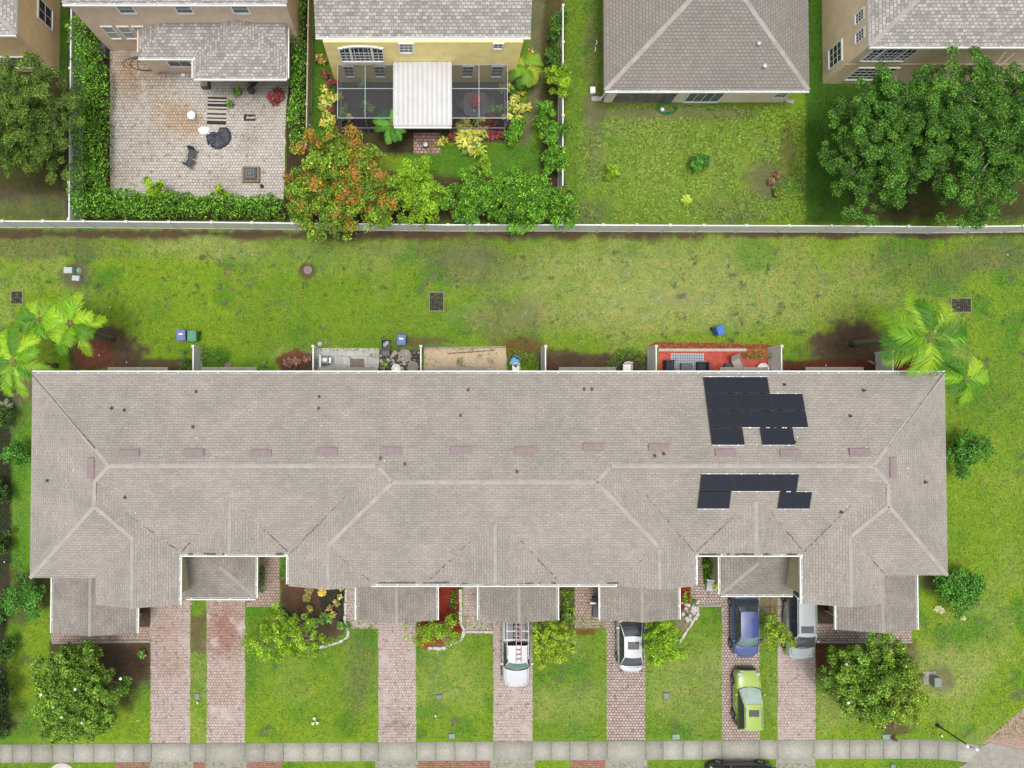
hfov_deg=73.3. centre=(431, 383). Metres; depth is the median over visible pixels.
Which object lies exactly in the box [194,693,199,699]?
meter box
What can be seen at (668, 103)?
green hose
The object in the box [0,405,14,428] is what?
edge shrub
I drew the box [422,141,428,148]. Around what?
black kettle
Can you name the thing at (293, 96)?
hedge
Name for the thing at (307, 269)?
manhole
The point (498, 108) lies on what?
potted plant
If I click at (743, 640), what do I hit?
sedan
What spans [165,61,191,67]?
window
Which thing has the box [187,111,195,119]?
side table
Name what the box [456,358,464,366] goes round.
rosette plant
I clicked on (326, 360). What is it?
gas grill
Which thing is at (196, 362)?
privacy divider
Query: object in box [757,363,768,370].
white planter
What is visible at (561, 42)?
vinyl fence
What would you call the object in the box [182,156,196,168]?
patio chair
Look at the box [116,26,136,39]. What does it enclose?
window
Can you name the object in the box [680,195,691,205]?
rosette plant
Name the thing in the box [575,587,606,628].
paver walk
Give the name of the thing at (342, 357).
grey patio
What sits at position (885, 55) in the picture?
window
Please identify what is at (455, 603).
hedge
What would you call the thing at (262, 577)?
hedge
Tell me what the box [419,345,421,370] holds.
privacy divider
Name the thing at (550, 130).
fence bush
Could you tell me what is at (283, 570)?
hedge
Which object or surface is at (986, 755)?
street corner slab
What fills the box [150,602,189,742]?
driveway
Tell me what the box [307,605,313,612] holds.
rosette plant
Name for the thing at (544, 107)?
fence bush
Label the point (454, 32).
yellow house
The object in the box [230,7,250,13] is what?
window
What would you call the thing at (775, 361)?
privacy divider
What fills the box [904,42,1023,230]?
shade tree
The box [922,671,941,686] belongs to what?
utility cabinet
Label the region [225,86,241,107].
rosette plant
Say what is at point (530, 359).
hedge
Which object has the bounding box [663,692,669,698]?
meter box
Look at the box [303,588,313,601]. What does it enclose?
rosette plant
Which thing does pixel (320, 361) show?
privacy divider
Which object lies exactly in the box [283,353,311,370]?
rosette plant
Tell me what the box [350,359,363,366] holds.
outdoor mat
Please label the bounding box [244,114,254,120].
doormat
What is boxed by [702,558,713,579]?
hedge
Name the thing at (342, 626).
rosette plant
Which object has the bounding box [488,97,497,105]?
patio chair
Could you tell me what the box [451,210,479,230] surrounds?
banana plant
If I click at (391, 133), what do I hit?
areca palm
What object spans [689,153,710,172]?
garden bush
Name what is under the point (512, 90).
potted plant
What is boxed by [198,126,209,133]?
white sheet
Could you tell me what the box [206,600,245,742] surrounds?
driveway
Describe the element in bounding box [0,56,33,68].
window
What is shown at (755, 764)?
sedan
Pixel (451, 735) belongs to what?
meter box
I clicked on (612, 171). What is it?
garden bush
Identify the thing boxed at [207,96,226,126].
striped rug
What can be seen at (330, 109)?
rosette plant
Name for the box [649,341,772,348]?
red mulch strip
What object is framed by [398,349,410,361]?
round pad
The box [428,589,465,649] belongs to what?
stone border
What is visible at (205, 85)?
planter box
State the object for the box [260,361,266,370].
rosette plant
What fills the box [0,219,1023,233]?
vinyl fence
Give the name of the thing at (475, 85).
patio chair
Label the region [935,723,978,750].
street lamp
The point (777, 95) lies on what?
window
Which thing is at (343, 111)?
potted plant
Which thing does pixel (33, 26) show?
tan house
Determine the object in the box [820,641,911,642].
concrete border
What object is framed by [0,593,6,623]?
edge shrub
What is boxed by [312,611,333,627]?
rosette plant
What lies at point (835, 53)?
window
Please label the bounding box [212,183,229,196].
garden bush
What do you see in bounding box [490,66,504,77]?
window
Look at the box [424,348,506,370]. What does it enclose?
sand bed
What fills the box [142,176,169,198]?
garden bush
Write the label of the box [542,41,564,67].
fence bush
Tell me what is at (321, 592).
rosette plant
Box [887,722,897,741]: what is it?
fallen branch
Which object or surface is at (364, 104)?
potted plant
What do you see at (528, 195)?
fruit tree
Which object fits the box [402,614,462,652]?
crape myrtle
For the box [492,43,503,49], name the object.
window
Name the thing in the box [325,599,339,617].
rosette plant
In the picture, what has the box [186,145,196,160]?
patio chair
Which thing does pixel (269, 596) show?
paver walk
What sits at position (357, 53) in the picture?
window
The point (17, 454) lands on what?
edge shrub
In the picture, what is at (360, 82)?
potted plant
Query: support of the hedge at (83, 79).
on the ground at (22, 194)
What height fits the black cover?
0.329 m
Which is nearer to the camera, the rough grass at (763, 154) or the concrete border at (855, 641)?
the concrete border at (855, 641)
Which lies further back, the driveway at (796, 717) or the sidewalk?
the driveway at (796, 717)
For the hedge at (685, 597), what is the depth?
47.50 m
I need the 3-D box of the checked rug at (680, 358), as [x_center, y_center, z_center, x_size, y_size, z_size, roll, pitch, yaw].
[17.982,-1.533,48.025,2.334,0.016,1.263,0,89,0]
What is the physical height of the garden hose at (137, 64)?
0.179 m
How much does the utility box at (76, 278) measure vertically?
0.400 m
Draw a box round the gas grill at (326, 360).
[322,356,330,364]
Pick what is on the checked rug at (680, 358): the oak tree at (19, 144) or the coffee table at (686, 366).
the coffee table at (686, 366)
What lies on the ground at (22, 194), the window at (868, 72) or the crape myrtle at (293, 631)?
the crape myrtle at (293, 631)
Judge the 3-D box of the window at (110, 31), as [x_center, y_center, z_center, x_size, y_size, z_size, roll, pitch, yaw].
[-21.670,-23.739,46.119,0.812,1.571,0.100,0,89,0]
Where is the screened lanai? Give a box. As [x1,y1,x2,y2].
[337,61,507,132]
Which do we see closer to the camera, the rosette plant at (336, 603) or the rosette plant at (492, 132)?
the rosette plant at (336, 603)
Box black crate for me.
[94,42,108,59]
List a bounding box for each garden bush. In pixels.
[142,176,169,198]
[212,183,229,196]
[605,164,620,180]
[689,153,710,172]
[773,186,782,196]
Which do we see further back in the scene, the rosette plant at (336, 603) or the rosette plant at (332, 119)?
the rosette plant at (332, 119)
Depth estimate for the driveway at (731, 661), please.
47.58 m
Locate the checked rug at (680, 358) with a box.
[671,353,703,370]
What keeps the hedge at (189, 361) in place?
on the ground at (22, 194)
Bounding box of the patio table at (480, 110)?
[463,92,487,116]
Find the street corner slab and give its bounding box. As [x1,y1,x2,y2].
[959,743,1023,767]
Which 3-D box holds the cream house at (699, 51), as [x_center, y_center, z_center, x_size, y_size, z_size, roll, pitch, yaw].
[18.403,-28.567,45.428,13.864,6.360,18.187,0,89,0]
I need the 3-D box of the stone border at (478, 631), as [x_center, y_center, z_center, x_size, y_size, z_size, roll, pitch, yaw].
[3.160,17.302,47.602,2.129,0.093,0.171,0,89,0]
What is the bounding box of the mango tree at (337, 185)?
[280,122,401,243]
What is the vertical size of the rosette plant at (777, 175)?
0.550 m
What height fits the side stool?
0.450 m
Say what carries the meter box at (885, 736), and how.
on the ground at (22, 194)
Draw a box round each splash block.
[591,96,601,100]
[785,99,793,103]
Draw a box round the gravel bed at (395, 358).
[379,350,419,370]
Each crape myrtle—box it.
[240,602,334,663]
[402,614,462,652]
[531,619,577,669]
[642,620,688,667]
[760,614,797,653]
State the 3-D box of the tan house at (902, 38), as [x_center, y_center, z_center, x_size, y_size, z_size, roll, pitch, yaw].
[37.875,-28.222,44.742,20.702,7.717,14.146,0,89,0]
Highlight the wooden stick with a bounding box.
[448,350,494,353]
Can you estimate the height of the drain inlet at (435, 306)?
0.050 m
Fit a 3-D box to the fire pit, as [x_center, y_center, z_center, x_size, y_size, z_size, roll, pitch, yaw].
[-12.783,-14.782,48.067,1.240,0.494,1.100,0,89,0]
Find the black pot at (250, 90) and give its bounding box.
[247,86,254,93]
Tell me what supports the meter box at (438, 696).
on the ground at (22, 194)
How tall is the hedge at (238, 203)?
2.274 m
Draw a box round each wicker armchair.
[663,360,674,370]
[696,362,709,370]
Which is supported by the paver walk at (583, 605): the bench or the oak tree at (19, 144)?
the bench
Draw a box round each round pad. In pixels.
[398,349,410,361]
[407,361,418,370]
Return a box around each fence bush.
[502,118,526,146]
[532,114,571,145]
[536,100,555,118]
[540,144,570,175]
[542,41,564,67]
[542,63,572,98]
[546,10,569,40]
[554,185,578,215]
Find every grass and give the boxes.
[575,104,806,222]
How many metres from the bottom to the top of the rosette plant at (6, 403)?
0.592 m
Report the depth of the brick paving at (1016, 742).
47.49 m
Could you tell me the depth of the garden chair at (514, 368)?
47.58 m
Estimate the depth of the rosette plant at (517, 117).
48.04 m
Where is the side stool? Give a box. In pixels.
[723,363,731,366]
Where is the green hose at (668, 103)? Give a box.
[657,102,715,114]
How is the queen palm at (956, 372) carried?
on the ground at (22, 194)
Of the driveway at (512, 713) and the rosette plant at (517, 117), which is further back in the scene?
the rosette plant at (517, 117)
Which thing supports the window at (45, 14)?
in the tan house at (33, 26)
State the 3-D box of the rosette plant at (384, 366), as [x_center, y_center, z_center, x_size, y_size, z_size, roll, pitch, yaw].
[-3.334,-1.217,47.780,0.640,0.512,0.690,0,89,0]
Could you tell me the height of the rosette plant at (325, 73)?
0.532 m
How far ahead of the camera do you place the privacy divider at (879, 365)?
47.25 m
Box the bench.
[592,596,597,616]
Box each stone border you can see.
[319,589,349,648]
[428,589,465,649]
[462,631,492,632]
[680,606,698,642]
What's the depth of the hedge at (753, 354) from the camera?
47.65 m
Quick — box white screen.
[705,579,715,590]
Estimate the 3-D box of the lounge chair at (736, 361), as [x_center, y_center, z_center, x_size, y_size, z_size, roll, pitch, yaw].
[21.264,-1.547,47.594,0.770,0.876,1.105,-25,89,-1]
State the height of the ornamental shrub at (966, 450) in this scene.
2.794 m
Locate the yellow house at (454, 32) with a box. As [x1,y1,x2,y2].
[314,0,531,81]
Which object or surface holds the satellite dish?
on the gravel bed at (395, 358)
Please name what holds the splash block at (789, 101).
on the ground at (22, 194)
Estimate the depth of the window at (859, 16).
44.21 m
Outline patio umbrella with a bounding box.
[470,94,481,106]
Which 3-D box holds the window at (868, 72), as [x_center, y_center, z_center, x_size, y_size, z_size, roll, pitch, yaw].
[30.225,-21.321,46.957,2.808,1.780,0.100,0,89,0]
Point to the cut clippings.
(940, 609)
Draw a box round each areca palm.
[372,109,405,144]
[508,50,542,88]
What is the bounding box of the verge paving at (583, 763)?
[115,760,604,767]
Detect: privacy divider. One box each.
[191,345,202,370]
[312,345,318,370]
[319,355,323,366]
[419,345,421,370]
[540,345,546,370]
[647,345,657,370]
[767,345,782,370]
[874,351,893,370]
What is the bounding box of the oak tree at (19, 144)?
[0,49,86,185]
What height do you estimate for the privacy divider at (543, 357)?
2.000 m
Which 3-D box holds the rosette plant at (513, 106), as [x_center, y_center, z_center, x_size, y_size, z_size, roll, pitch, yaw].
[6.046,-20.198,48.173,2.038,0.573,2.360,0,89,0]
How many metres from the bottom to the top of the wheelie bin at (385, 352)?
0.947 m
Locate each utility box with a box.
[63,267,74,273]
[72,275,81,281]
[590,87,594,93]
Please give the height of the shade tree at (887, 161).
7.451 m
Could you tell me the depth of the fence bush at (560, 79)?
46.02 m
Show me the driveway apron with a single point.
(643, 763)
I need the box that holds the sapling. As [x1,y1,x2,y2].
[468,145,492,179]
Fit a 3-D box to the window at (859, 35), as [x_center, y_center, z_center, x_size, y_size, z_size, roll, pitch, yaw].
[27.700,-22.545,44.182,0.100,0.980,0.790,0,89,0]
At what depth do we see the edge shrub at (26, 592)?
45.98 m
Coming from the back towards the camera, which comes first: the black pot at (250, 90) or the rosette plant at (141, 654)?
the black pot at (250, 90)
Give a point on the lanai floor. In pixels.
(380, 100)
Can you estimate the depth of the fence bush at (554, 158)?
46.45 m
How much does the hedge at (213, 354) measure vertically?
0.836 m
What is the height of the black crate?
0.660 m
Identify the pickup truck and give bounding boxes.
[500,622,532,685]
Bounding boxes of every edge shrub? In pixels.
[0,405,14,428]
[0,439,30,465]
[0,479,12,503]
[0,529,11,555]
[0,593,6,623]
[0,637,17,666]
[0,671,12,731]
[0,722,10,739]
[1,571,46,621]
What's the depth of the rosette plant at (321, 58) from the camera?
48.08 m
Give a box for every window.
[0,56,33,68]
[37,0,53,31]
[100,26,122,39]
[115,7,137,13]
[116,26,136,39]
[131,26,143,33]
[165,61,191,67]
[173,7,194,13]
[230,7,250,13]
[338,45,384,62]
[342,66,355,77]
[373,66,386,77]
[398,43,413,53]
[461,66,474,77]
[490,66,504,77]
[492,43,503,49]
[682,93,725,102]
[771,93,789,98]
[828,38,842,70]
[843,67,899,80]
[854,6,864,26]
[854,26,864,45]
[859,49,920,61]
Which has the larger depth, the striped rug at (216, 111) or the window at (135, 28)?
the striped rug at (216, 111)
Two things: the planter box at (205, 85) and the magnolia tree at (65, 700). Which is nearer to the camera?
the magnolia tree at (65, 700)
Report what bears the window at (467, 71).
in the yellow house at (454, 32)
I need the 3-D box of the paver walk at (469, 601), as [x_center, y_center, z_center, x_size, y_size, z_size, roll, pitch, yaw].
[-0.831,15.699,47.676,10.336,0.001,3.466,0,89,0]
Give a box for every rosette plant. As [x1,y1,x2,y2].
[0,398,13,410]
[137,648,145,658]
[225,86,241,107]
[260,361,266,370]
[266,86,284,105]
[277,608,291,630]
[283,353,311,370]
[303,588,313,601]
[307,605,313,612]
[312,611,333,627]
[314,53,326,65]
[317,84,343,106]
[317,101,336,127]
[317,589,326,596]
[321,69,339,86]
[325,105,334,112]
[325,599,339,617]
[336,621,351,630]
[337,589,343,599]
[346,113,354,129]
[380,362,387,370]
[437,136,447,146]
[448,129,456,141]
[454,110,488,158]
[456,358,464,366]
[479,113,506,141]
[501,113,522,120]
[504,81,531,113]
[562,611,571,621]
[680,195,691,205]
[767,171,781,185]
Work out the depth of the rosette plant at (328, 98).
48.02 m
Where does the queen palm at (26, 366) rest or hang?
on the ground at (22, 194)
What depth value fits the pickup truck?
46.47 m
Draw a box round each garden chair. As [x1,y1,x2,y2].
[509,355,520,367]
[512,363,519,370]
[622,362,632,370]
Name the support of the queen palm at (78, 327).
on the ground at (22, 194)
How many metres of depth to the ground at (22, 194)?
48.11 m
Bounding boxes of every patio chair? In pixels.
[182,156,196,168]
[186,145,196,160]
[456,99,462,111]
[471,83,479,91]
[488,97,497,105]
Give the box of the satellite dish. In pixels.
[391,364,400,370]
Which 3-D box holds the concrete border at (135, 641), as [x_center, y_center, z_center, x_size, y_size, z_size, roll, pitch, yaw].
[-23.079,18.007,47.598,6.836,0.070,0.140,-1,89,0]
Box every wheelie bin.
[176,329,186,340]
[187,330,200,341]
[381,338,390,355]
[396,334,406,345]
[710,324,725,335]
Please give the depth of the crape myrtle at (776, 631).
45.07 m
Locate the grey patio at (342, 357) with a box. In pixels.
[318,348,378,370]
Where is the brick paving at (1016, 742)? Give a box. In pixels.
[982,709,1023,750]
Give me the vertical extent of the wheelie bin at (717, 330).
1.047 m
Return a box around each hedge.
[64,14,113,192]
[66,187,287,220]
[178,348,191,370]
[199,346,226,364]
[258,558,264,592]
[279,559,285,577]
[286,0,306,154]
[449,590,457,622]
[507,348,538,370]
[560,589,574,624]
[608,347,645,370]
[682,590,688,604]
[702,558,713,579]
[742,350,770,358]
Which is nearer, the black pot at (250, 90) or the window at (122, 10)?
the window at (122, 10)
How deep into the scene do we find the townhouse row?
41.74 m
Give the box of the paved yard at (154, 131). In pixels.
[109,50,292,199]
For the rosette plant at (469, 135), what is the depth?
47.74 m
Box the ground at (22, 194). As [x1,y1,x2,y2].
[0,0,1023,767]
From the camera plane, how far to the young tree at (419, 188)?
45.01 m
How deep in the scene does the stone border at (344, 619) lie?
47.56 m
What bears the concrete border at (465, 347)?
on the ground at (22, 194)
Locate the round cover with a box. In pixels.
[52,763,72,767]
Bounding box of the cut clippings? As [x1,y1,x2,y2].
[933,605,944,613]
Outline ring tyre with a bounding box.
[224,362,231,366]
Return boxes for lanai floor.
[334,82,510,131]
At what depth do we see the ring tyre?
47.94 m
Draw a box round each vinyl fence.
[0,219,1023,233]
[67,9,84,220]
[305,0,313,152]
[557,4,564,224]
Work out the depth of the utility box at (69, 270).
47.68 m
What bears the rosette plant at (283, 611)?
on the ground at (22, 194)
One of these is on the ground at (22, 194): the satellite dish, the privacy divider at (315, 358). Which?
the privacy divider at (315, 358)
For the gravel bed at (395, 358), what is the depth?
48.04 m
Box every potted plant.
[338,107,348,121]
[356,78,367,87]
[359,100,374,112]
[487,104,503,113]
[498,84,516,94]
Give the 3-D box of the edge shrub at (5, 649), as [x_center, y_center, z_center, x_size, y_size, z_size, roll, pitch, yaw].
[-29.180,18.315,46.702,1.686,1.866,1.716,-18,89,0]
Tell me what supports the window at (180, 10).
in the tan house at (225, 40)
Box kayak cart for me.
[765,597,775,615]
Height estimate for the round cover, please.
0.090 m
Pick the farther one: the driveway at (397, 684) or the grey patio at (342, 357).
the grey patio at (342, 357)
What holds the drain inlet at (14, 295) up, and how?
on the ground at (22, 194)
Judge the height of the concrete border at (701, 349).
0.120 m
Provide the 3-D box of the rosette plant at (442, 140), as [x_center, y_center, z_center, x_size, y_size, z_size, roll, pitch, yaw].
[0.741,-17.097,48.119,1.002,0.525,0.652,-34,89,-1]
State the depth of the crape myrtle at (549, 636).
45.03 m
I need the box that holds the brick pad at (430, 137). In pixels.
[413,131,439,153]
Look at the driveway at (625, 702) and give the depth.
47.54 m
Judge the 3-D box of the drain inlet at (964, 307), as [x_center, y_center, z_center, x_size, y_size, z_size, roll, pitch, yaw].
[37.314,-5.554,48.102,1.500,0.050,1.100,0,89,0]
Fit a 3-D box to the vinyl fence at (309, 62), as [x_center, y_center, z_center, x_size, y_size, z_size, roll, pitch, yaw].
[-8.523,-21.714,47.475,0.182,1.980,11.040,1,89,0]
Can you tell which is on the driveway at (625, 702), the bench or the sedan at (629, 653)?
the sedan at (629, 653)
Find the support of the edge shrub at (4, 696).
on the ground at (22, 194)
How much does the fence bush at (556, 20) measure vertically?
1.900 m
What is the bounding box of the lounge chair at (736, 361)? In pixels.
[731,353,744,366]
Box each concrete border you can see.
[52,640,149,643]
[424,346,505,348]
[658,349,745,350]
[698,605,722,623]
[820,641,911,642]
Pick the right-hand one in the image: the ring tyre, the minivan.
the minivan
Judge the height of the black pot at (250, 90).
0.465 m
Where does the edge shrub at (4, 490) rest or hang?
on the ground at (22, 194)
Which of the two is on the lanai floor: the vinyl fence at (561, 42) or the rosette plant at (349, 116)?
the rosette plant at (349, 116)
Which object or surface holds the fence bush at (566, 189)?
on the ground at (22, 194)
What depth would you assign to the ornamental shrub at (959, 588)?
45.98 m
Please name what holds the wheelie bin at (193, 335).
on the ground at (22, 194)
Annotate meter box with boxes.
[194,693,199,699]
[436,694,441,699]
[448,733,455,738]
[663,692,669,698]
[672,733,679,739]
[882,734,889,739]
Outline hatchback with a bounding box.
[730,667,765,730]
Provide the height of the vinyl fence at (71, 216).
1.980 m
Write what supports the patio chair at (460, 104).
on the lanai floor
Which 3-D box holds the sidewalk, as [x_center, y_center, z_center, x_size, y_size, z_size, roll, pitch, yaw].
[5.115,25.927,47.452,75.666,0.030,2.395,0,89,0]
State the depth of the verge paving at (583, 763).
47.45 m
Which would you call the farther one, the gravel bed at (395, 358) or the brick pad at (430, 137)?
the brick pad at (430, 137)
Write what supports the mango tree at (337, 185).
on the ground at (22, 194)
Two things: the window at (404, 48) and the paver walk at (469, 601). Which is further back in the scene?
the paver walk at (469, 601)
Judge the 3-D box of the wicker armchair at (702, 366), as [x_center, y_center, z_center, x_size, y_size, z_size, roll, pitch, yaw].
[18.897,-1.163,47.589,0.680,0.800,0.760,0,89,0]
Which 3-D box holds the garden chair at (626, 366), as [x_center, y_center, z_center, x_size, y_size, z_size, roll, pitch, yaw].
[13.614,-1.124,47.595,0.686,0.883,0.835,0,89,0]
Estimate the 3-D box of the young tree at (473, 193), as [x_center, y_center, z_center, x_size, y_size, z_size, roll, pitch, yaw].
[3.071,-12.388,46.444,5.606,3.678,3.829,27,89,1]
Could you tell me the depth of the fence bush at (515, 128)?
46.75 m
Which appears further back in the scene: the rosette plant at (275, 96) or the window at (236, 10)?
the rosette plant at (275, 96)
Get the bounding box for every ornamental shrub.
[932,566,988,620]
[946,428,994,481]
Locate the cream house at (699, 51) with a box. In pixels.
[599,0,809,102]
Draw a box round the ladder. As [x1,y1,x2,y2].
[516,623,521,662]
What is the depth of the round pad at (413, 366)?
48.00 m
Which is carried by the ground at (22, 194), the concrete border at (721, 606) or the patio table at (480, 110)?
the concrete border at (721, 606)
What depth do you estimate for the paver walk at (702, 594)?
47.70 m
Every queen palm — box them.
[0,323,58,397]
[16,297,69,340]
[42,290,115,356]
[849,293,968,377]
[935,355,988,404]
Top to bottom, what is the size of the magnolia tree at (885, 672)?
5.179 m
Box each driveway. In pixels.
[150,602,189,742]
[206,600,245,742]
[378,622,415,741]
[493,621,532,741]
[606,620,645,740]
[722,597,759,739]
[777,598,815,739]
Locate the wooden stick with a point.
(471, 351)
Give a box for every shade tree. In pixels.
[816,60,956,226]
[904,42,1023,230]
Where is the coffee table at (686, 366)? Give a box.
[680,363,692,369]
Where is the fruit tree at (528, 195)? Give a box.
[485,161,579,234]
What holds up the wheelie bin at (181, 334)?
on the ground at (22, 194)
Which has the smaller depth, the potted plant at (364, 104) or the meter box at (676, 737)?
the meter box at (676, 737)
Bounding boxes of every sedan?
[615,621,646,671]
[706,760,775,767]
[728,597,762,656]
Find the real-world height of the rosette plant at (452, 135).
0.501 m
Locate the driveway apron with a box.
[150,758,815,767]
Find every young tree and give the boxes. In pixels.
[388,155,452,230]
[433,168,515,224]
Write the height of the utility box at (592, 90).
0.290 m
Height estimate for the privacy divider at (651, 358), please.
2.000 m
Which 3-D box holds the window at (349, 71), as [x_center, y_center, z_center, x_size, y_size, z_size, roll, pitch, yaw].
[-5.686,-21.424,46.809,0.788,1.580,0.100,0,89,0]
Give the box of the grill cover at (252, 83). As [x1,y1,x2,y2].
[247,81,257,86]
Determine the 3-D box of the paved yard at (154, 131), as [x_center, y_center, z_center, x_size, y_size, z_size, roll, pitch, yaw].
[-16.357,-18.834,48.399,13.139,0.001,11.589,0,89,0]
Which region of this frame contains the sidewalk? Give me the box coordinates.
[0,739,983,762]
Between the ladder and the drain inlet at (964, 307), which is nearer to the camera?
the ladder
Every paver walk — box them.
[51,557,279,642]
[346,587,493,633]
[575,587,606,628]
[691,557,721,604]
[816,624,910,640]
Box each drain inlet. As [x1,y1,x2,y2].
[10,290,23,304]
[429,292,443,311]
[950,297,971,312]
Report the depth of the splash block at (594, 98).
48.38 m
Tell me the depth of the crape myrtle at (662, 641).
45.03 m
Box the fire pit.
[242,166,259,182]
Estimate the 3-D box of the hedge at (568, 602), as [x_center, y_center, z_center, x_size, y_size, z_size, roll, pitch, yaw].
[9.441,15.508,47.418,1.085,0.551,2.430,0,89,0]
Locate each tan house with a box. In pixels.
[0,0,59,71]
[61,0,302,80]
[822,0,1023,83]
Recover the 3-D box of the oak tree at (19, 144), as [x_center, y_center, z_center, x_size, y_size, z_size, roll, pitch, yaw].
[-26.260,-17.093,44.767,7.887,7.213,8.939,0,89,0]
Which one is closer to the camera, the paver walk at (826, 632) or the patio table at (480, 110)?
the paver walk at (826, 632)
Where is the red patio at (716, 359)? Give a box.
[659,349,767,370]
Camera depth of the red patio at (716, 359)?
48.04 m
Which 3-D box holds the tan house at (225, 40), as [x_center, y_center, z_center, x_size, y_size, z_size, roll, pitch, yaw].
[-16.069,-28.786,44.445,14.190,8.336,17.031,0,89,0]
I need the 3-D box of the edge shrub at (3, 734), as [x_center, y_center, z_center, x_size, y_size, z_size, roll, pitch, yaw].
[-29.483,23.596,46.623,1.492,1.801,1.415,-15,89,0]
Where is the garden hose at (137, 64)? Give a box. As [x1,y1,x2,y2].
[122,56,151,70]
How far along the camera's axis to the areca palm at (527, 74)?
46.61 m
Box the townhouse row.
[29,367,948,636]
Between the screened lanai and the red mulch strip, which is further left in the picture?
the screened lanai
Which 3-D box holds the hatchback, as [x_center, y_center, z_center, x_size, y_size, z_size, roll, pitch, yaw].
[21.690,21.636,46.723,2.120,1.664,4.042,0,89,0]
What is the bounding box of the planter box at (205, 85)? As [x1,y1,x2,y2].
[201,81,210,89]
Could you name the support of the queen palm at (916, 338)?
on the ground at (22, 194)
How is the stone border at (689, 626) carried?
on the ground at (22, 194)
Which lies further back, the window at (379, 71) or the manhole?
the manhole
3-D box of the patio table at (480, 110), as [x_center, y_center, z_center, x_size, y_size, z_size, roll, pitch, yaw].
[3.044,-19.556,48.055,1.700,0.730,1.700,0,89,0]
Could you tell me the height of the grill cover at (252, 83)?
0.994 m
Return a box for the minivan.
[781,591,819,658]
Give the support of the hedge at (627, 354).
on the ground at (22, 194)
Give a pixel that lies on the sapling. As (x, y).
(484, 164)
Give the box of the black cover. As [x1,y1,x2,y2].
[205,127,231,148]
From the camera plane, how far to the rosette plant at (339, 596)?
47.32 m
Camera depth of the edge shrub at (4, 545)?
46.73 m
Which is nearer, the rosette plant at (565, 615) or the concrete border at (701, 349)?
the rosette plant at (565, 615)
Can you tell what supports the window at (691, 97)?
in the cream house at (699, 51)
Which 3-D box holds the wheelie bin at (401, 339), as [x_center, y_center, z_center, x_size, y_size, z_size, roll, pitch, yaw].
[-2.119,-3.066,47.546,0.640,1.051,0.818,2,89,0]
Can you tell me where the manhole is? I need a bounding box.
[303,265,312,274]
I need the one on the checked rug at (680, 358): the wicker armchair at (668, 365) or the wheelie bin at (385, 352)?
the wicker armchair at (668, 365)
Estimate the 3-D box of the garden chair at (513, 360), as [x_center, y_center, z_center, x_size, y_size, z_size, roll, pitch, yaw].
[5.786,-1.563,47.605,0.636,0.883,0.785,30,89,1]
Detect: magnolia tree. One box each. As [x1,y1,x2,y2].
[29,638,131,746]
[818,632,930,730]
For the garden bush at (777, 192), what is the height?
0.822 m

